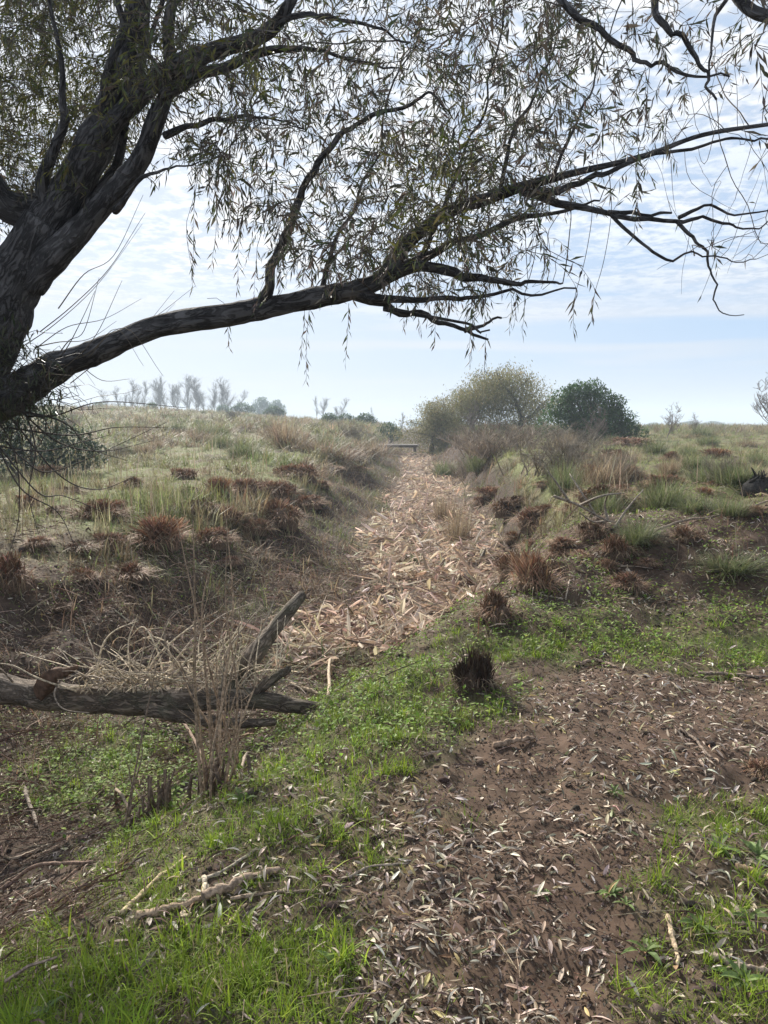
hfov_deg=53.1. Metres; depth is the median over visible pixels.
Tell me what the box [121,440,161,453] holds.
shrub
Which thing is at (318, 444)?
shrub
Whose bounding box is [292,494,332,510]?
grass tussock
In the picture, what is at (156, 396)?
poplar tree
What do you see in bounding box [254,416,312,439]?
dry weed
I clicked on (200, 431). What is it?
shrub
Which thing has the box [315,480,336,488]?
grass tussock
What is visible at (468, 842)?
clods
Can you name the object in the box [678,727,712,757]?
stick
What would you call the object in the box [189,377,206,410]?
poplar tree
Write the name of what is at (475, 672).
grass tussock
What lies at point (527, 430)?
grey brush
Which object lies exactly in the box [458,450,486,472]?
shrub
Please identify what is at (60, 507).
grass tussock
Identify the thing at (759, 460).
shrub
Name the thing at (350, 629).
reed litter
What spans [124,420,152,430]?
shrub
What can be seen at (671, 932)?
stick
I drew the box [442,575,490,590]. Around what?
grass tussock
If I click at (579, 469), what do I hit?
grass tussock
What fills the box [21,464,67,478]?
grass tussock
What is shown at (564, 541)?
grass tussock
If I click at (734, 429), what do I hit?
meadow grass
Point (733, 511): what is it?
broom shrub
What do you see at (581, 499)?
grass tussock
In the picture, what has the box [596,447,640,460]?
grass tussock
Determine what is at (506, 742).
stick
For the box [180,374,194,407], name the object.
poplar tree
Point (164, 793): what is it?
dead shrub
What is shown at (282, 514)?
grass tussock
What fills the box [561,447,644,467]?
shrub
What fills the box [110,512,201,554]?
grass tussock
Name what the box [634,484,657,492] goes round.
grass tussock
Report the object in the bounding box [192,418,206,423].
shrub
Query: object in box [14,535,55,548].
grass tussock
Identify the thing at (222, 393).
poplar tree
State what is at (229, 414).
shrub
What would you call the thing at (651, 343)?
sky
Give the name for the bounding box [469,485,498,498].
grass tussock
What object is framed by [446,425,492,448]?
grey brush
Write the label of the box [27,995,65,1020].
weed rosette
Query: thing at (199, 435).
shrub
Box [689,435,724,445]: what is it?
shrub
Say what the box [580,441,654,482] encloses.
shrub
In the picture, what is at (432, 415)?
willow tree
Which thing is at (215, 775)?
dead shrub
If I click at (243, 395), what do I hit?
poplar tree
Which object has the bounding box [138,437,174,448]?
shrub
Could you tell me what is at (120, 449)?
shrub
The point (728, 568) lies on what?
tussock
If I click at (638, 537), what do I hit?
broom shrub
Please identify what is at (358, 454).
grass tussock
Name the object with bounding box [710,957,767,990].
weed rosette
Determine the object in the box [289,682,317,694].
stick
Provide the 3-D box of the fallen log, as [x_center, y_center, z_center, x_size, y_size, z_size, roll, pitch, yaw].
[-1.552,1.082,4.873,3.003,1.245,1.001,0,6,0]
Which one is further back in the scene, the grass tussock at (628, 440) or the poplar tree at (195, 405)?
the poplar tree at (195, 405)
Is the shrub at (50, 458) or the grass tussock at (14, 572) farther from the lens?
the shrub at (50, 458)
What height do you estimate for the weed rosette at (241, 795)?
0.040 m
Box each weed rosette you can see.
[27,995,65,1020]
[227,787,256,803]
[315,947,345,972]
[436,716,457,723]
[532,888,550,901]
[595,879,623,897]
[608,784,624,796]
[612,896,634,910]
[621,937,664,964]
[678,908,718,938]
[705,833,743,856]
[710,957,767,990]
[729,906,767,930]
[739,838,767,863]
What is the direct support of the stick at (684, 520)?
on the ground at (460, 777)
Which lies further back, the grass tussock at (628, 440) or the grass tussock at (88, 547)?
the grass tussock at (628, 440)
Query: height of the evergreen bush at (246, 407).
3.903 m
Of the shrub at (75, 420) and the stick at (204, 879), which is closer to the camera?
the stick at (204, 879)
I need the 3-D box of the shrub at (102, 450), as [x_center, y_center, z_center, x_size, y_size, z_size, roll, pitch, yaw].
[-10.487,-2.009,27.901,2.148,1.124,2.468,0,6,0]
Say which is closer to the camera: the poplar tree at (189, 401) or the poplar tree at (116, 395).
the poplar tree at (189, 401)
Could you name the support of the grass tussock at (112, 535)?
on the ground at (460, 777)
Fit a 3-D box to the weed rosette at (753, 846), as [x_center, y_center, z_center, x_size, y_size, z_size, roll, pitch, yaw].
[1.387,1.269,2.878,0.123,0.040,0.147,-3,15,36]
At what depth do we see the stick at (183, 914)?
2.52 m
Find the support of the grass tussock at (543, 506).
on the ground at (460, 777)
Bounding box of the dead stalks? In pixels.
[0,404,767,553]
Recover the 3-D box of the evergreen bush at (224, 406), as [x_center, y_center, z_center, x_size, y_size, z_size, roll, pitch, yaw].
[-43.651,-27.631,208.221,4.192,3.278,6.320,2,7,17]
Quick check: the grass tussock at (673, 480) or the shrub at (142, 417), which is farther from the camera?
the shrub at (142, 417)
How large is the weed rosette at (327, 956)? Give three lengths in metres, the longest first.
0.116 x 0.097 x 0.031 m
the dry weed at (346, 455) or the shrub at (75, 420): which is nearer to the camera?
the dry weed at (346, 455)
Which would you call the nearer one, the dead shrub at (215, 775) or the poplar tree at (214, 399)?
the dead shrub at (215, 775)
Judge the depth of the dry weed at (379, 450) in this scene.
44.41 m
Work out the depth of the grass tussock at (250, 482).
17.63 m
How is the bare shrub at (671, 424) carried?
on the ground at (460, 777)
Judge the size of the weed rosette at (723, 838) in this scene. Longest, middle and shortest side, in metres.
0.168 x 0.146 x 0.044 m
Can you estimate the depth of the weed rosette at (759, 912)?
2.51 m
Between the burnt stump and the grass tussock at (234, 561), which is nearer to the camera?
the burnt stump
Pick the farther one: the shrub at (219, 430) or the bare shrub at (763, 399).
the bare shrub at (763, 399)
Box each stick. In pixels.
[0,842,55,860]
[0,860,96,892]
[11,849,103,908]
[20,783,39,826]
[113,788,135,824]
[119,856,186,915]
[136,895,201,919]
[158,719,204,765]
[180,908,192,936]
[197,847,257,882]
[201,875,211,908]
[202,866,280,900]
[224,903,247,929]
[230,889,313,900]
[239,751,256,780]
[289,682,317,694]
[327,658,331,697]
[346,862,409,879]
[409,882,461,902]
[492,732,533,747]
[579,657,616,667]
[651,500,767,531]
[665,914,680,966]
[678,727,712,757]
[697,671,767,677]
[710,952,767,973]
[735,863,767,878]
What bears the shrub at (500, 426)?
on the ground at (460, 777)
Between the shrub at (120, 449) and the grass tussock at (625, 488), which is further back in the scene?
the shrub at (120, 449)
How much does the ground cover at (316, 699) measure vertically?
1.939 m
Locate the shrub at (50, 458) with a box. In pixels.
[0,398,109,477]
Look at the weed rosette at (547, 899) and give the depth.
2.67 m
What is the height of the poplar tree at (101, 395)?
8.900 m
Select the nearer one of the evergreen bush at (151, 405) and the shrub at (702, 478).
the shrub at (702, 478)
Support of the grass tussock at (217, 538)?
on the ground at (460, 777)
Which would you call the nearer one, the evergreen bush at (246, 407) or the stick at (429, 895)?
the stick at (429, 895)
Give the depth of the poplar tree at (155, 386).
257.52 m
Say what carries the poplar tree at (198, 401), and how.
on the ground at (460, 777)
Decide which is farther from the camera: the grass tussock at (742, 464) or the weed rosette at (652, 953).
the grass tussock at (742, 464)
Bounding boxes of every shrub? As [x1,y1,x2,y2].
[0,398,109,477]
[57,413,85,425]
[79,444,114,457]
[106,442,130,456]
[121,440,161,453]
[122,442,137,453]
[122,665,183,829]
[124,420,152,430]
[131,414,145,421]
[131,423,155,434]
[136,442,157,453]
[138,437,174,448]
[153,504,263,812]
[162,421,189,431]
[175,425,220,442]
[190,420,215,436]
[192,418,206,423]
[205,422,234,435]
[205,434,235,448]
[214,423,242,434]
[214,437,268,459]
[223,408,240,419]
[296,417,323,426]
[300,439,340,455]
[308,430,354,452]
[316,432,336,441]
[328,420,370,440]
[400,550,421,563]
[428,458,458,476]
[447,455,473,480]
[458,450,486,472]
[459,432,516,455]
[484,421,513,432]
[537,431,585,449]
[537,455,593,498]
[558,448,641,485]
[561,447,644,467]
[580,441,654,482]
[582,403,607,444]
[584,486,635,516]
[603,511,682,563]
[610,447,653,462]
[626,470,699,509]
[633,436,678,455]
[648,453,692,475]
[660,491,734,516]
[661,401,683,438]
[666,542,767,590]
[669,459,745,485]
[674,448,719,468]
[678,444,709,455]
[681,423,724,436]
[684,446,752,486]
[689,412,701,429]
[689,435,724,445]
[698,456,767,492]
[700,494,764,520]
[718,454,767,476]
[728,436,763,447]
[745,448,767,464]
[750,372,767,422]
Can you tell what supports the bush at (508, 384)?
on the ground at (460, 777)
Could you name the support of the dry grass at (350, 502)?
on the ground at (460, 777)
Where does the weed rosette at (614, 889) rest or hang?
on the ground at (460, 777)
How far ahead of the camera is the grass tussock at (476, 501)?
23.49 m
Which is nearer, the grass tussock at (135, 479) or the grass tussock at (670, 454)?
the grass tussock at (135, 479)
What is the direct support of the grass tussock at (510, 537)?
on the ground at (460, 777)
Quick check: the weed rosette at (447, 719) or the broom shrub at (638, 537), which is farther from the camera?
the broom shrub at (638, 537)
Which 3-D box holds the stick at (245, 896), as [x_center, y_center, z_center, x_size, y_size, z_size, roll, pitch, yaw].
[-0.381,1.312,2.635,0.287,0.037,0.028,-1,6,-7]
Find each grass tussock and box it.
[0,550,53,597]
[3,494,44,507]
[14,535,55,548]
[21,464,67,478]
[34,503,77,514]
[43,601,71,611]
[58,486,82,493]
[59,498,137,521]
[63,539,106,554]
[66,567,104,584]
[90,532,138,549]
[103,560,160,584]
[110,498,135,513]
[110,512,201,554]
[116,476,150,487]
[157,467,206,479]
[170,496,227,515]
[190,525,239,549]
[193,475,236,498]
[210,504,253,525]
[217,554,245,566]
[230,477,274,497]
[236,517,279,535]
[253,497,311,531]
[257,479,303,504]
[264,462,328,483]
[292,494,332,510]
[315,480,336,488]
[327,463,346,471]
[345,449,367,459]
[351,465,371,471]
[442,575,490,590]
[443,643,510,698]
[457,588,528,630]
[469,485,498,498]
[469,496,487,508]
[480,496,514,518]
[490,551,519,581]
[497,530,517,544]
[499,506,543,533]
[504,494,527,505]
[505,548,571,600]
[515,538,536,554]
[529,504,552,514]
[532,480,549,488]
[538,536,585,547]
[541,543,571,560]
[543,560,562,573]
[547,502,578,515]
[560,483,643,505]
[568,519,612,543]
[568,548,591,559]
[573,462,603,475]
[589,533,647,561]
[590,558,619,573]
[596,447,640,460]
[599,571,660,596]
[600,436,666,447]
[610,484,632,492]
[618,464,650,481]
[629,557,662,567]
[630,474,688,487]
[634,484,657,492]
[642,539,665,544]
[658,451,683,461]
[665,525,710,543]
[693,486,715,497]
[698,447,735,458]
[706,480,727,486]
[726,460,755,469]
[735,504,767,515]
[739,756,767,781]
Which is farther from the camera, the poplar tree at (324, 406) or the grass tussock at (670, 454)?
the poplar tree at (324, 406)
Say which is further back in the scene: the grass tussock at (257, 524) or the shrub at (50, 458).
the shrub at (50, 458)
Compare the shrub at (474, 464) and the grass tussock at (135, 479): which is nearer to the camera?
the grass tussock at (135, 479)
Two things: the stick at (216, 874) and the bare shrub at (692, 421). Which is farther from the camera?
the bare shrub at (692, 421)
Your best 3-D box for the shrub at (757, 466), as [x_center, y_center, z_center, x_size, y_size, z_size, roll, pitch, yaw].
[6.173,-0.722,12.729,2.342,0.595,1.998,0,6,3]
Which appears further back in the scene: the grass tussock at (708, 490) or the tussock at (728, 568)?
the grass tussock at (708, 490)
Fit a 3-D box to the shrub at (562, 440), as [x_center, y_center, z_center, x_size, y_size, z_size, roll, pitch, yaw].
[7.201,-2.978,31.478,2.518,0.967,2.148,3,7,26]
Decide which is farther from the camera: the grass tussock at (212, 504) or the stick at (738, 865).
the grass tussock at (212, 504)
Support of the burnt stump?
on the ground at (460, 777)
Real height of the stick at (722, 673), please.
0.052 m
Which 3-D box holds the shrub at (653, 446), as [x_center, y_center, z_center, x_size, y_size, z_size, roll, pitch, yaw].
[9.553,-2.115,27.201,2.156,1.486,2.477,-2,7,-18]
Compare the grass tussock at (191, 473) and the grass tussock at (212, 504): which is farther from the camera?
the grass tussock at (191, 473)
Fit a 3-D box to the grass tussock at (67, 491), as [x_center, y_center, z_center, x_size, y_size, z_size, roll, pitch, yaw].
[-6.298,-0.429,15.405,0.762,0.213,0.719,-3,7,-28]
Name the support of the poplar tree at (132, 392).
on the ground at (460, 777)
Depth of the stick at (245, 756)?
3.99 m
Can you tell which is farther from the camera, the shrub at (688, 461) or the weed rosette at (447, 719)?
the shrub at (688, 461)
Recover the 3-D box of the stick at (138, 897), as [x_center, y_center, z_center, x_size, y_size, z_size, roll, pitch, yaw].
[-0.835,1.352,2.803,0.034,0.028,0.384,2,7,20]
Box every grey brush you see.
[431,422,563,458]
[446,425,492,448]
[469,418,565,448]
[482,422,625,477]
[541,420,606,445]
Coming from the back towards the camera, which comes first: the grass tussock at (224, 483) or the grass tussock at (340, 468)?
the grass tussock at (340, 468)
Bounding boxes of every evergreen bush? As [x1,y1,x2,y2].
[145,402,156,407]
[215,404,229,411]
[230,402,255,413]
[262,405,285,417]
[321,412,337,422]
[337,413,355,420]
[354,412,377,424]
[376,421,401,442]
[534,377,650,438]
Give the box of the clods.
[0,482,767,1023]
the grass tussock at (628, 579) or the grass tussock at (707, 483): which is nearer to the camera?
the grass tussock at (628, 579)
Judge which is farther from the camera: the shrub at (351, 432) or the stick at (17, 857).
the shrub at (351, 432)
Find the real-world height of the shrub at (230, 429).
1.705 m
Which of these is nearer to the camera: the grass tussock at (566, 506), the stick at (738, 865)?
the stick at (738, 865)
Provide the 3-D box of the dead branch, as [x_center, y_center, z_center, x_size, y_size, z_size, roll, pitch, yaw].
[2.098,-0.124,7.564,1.016,0.579,0.453,0,6,0]
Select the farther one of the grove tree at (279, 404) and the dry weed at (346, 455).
the grove tree at (279, 404)
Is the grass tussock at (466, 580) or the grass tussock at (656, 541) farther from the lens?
the grass tussock at (466, 580)
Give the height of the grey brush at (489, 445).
1.479 m
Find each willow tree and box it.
[0,0,767,562]
[386,394,480,453]
[437,371,508,429]
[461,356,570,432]
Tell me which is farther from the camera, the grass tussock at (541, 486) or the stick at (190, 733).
the grass tussock at (541, 486)
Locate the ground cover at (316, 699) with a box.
[0,453,767,897]
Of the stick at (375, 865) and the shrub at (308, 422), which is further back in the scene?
the shrub at (308, 422)
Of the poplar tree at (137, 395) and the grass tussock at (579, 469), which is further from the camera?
the poplar tree at (137, 395)
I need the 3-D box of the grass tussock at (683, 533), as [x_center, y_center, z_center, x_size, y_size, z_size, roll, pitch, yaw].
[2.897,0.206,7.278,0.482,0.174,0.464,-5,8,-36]
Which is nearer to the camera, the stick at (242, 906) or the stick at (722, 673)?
the stick at (242, 906)
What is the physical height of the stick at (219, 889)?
0.051 m
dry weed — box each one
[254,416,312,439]
[255,411,325,448]
[284,434,388,467]
[343,437,403,456]
[422,489,467,522]
[439,500,483,544]
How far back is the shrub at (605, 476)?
14.42 m
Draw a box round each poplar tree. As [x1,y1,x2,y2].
[97,390,114,405]
[109,387,121,405]
[126,379,137,406]
[133,385,141,407]
[138,380,150,405]
[148,381,163,402]
[150,379,167,406]
[150,389,165,404]
[156,374,166,406]
[163,384,181,409]
[169,383,181,407]
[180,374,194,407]
[183,384,190,408]
[184,375,206,408]
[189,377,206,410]
[190,384,206,409]
[207,390,220,407]
[210,381,218,410]
[214,377,236,408]
[218,386,230,405]
[233,391,249,409]
[312,396,318,415]
[316,398,328,414]
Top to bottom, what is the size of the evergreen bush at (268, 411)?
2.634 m
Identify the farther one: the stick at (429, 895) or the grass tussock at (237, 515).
the grass tussock at (237, 515)
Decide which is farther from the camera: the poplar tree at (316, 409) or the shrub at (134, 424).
the poplar tree at (316, 409)
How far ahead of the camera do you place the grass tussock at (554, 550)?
7.33 m
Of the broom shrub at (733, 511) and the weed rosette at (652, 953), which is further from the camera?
the broom shrub at (733, 511)
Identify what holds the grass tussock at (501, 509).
on the ground at (460, 777)
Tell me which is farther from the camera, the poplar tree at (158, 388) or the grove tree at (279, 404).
the grove tree at (279, 404)
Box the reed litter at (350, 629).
[223,450,513,678]
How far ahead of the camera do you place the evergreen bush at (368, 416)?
93.83 m
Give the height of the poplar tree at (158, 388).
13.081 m
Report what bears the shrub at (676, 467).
on the ground at (460, 777)
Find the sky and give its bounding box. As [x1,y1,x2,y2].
[0,0,767,426]
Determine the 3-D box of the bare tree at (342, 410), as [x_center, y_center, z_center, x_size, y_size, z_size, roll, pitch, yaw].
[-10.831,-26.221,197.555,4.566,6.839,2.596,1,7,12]
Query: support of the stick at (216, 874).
on the ground at (460, 777)
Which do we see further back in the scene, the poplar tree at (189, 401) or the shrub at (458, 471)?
the poplar tree at (189, 401)
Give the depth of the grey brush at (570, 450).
16.65 m
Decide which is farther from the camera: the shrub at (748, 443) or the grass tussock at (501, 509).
the shrub at (748, 443)
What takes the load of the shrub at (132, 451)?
on the ground at (460, 777)
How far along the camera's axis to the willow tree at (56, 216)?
4.07 m
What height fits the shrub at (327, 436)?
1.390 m
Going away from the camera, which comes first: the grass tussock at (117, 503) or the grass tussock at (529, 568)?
the grass tussock at (529, 568)
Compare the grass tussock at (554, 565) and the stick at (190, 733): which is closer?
the stick at (190, 733)
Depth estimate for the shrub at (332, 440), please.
35.92 m
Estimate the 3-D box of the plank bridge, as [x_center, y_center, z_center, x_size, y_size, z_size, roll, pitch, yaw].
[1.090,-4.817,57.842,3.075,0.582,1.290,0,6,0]
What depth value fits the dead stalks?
13.77 m
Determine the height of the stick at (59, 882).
0.161 m
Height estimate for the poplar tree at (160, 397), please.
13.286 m
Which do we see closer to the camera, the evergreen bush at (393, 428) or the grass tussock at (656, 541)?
the grass tussock at (656, 541)
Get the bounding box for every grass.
[0,403,767,590]
[0,432,767,796]
[0,576,767,1023]
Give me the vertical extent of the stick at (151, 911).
0.060 m
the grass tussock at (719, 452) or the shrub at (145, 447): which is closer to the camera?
the grass tussock at (719, 452)
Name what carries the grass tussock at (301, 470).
on the ground at (460, 777)
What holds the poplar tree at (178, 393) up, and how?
on the ground at (460, 777)
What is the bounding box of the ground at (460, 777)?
[0,407,767,1023]
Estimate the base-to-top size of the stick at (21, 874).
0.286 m
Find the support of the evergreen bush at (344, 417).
on the ground at (460, 777)
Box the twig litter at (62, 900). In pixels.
[0,472,767,1023]
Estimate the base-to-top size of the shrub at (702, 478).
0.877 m
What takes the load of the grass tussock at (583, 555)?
on the ground at (460, 777)
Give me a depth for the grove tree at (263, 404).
325.25 m
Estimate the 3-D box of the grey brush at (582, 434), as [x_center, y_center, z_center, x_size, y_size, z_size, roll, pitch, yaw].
[8.447,-3.386,33.204,3.026,1.346,4.280,0,6,-2]
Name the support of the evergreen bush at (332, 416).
on the ground at (460, 777)
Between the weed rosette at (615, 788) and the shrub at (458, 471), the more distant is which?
the shrub at (458, 471)
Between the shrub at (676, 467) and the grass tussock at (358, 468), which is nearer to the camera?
the shrub at (676, 467)
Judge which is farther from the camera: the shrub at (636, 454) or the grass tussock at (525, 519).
the shrub at (636, 454)
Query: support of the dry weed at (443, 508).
on the ground at (460, 777)
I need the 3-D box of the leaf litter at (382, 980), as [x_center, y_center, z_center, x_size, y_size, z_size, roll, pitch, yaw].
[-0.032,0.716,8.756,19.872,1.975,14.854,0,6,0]
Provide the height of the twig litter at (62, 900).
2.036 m
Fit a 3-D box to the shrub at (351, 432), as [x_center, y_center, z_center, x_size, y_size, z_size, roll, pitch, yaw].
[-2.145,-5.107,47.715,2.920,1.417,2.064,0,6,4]
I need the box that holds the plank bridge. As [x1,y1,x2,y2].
[379,444,418,451]
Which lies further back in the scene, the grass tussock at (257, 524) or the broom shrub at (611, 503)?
the grass tussock at (257, 524)
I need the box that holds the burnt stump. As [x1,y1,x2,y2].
[736,467,767,497]
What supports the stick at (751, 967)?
on the ground at (460, 777)
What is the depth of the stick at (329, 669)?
5.96 m
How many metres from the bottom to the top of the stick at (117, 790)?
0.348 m
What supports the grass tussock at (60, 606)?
on the ground at (460, 777)
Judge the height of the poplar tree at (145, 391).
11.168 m
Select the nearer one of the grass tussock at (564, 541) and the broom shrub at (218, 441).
the grass tussock at (564, 541)
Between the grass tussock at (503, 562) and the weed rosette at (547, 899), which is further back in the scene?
the grass tussock at (503, 562)
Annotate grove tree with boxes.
[249,396,274,414]
[270,399,286,416]
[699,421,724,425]
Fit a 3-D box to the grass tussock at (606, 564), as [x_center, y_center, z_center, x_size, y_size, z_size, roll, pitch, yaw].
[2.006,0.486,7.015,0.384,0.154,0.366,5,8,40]
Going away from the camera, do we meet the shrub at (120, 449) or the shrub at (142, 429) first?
the shrub at (120, 449)
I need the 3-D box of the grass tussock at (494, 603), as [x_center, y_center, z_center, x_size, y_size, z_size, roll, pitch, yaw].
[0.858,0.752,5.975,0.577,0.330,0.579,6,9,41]
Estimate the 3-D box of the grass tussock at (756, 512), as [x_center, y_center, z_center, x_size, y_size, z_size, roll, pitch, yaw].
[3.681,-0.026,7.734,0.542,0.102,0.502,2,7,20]
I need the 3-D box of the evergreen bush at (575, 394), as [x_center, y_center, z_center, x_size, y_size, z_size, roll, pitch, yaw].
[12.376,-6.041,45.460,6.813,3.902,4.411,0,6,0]
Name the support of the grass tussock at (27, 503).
on the ground at (460, 777)
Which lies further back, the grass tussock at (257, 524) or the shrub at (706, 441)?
the shrub at (706, 441)
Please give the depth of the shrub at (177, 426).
52.66 m
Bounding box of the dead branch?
[547,470,642,528]
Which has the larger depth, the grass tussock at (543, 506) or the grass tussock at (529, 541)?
the grass tussock at (543, 506)
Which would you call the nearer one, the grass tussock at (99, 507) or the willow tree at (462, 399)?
the grass tussock at (99, 507)
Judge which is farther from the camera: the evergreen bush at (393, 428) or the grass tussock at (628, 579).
the evergreen bush at (393, 428)
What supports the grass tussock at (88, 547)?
on the ground at (460, 777)
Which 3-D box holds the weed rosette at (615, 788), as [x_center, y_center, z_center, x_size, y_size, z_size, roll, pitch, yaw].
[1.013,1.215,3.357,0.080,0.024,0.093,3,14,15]
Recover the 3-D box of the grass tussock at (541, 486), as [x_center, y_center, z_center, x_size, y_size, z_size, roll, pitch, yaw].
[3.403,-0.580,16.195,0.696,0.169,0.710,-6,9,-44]
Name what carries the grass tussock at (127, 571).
on the ground at (460, 777)
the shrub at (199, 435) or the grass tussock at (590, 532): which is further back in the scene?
the shrub at (199, 435)
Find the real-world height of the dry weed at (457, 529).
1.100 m
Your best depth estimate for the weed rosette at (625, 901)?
2.60 m
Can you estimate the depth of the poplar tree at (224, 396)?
243.57 m
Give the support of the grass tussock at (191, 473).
on the ground at (460, 777)
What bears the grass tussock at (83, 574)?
on the ground at (460, 777)
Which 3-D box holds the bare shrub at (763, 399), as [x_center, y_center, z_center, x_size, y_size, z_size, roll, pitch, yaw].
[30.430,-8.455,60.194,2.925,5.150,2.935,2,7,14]
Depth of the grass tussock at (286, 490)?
18.14 m
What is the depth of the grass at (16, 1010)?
2.59 m
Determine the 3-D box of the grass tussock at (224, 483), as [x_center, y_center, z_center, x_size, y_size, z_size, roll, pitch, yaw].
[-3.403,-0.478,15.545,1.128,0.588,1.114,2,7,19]
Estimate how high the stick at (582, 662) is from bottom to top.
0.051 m
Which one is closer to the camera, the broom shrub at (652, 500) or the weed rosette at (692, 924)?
the weed rosette at (692, 924)
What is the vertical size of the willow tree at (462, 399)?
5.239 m
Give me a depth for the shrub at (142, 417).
68.93 m
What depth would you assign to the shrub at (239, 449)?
27.83 m
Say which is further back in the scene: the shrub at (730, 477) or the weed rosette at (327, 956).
the shrub at (730, 477)
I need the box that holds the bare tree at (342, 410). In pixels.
[335,398,350,415]
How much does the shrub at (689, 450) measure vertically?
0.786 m
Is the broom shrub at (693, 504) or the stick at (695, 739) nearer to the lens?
the stick at (695, 739)
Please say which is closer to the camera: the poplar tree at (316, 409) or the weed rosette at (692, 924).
the weed rosette at (692, 924)
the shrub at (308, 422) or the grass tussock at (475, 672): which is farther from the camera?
the shrub at (308, 422)
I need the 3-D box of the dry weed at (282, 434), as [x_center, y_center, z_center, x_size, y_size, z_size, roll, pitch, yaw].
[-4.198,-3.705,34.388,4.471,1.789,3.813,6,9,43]
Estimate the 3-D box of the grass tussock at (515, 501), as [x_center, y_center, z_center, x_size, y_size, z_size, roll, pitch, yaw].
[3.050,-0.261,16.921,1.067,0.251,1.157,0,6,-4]
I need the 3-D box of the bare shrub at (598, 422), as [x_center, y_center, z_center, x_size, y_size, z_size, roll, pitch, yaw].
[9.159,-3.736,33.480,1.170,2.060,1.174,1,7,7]
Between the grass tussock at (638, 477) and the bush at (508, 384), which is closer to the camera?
the grass tussock at (638, 477)
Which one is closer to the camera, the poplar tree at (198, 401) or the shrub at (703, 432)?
the shrub at (703, 432)
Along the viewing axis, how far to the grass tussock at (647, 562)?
6.91 m
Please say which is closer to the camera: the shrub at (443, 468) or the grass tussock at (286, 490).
the grass tussock at (286, 490)
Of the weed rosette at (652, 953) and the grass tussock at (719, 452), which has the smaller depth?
the weed rosette at (652, 953)
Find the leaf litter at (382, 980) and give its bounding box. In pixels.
[0,472,767,1023]
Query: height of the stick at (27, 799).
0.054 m
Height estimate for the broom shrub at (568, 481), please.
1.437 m
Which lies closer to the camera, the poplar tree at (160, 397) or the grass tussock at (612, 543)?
the grass tussock at (612, 543)
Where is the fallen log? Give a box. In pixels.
[0,591,347,754]
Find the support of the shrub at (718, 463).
on the ground at (460, 777)

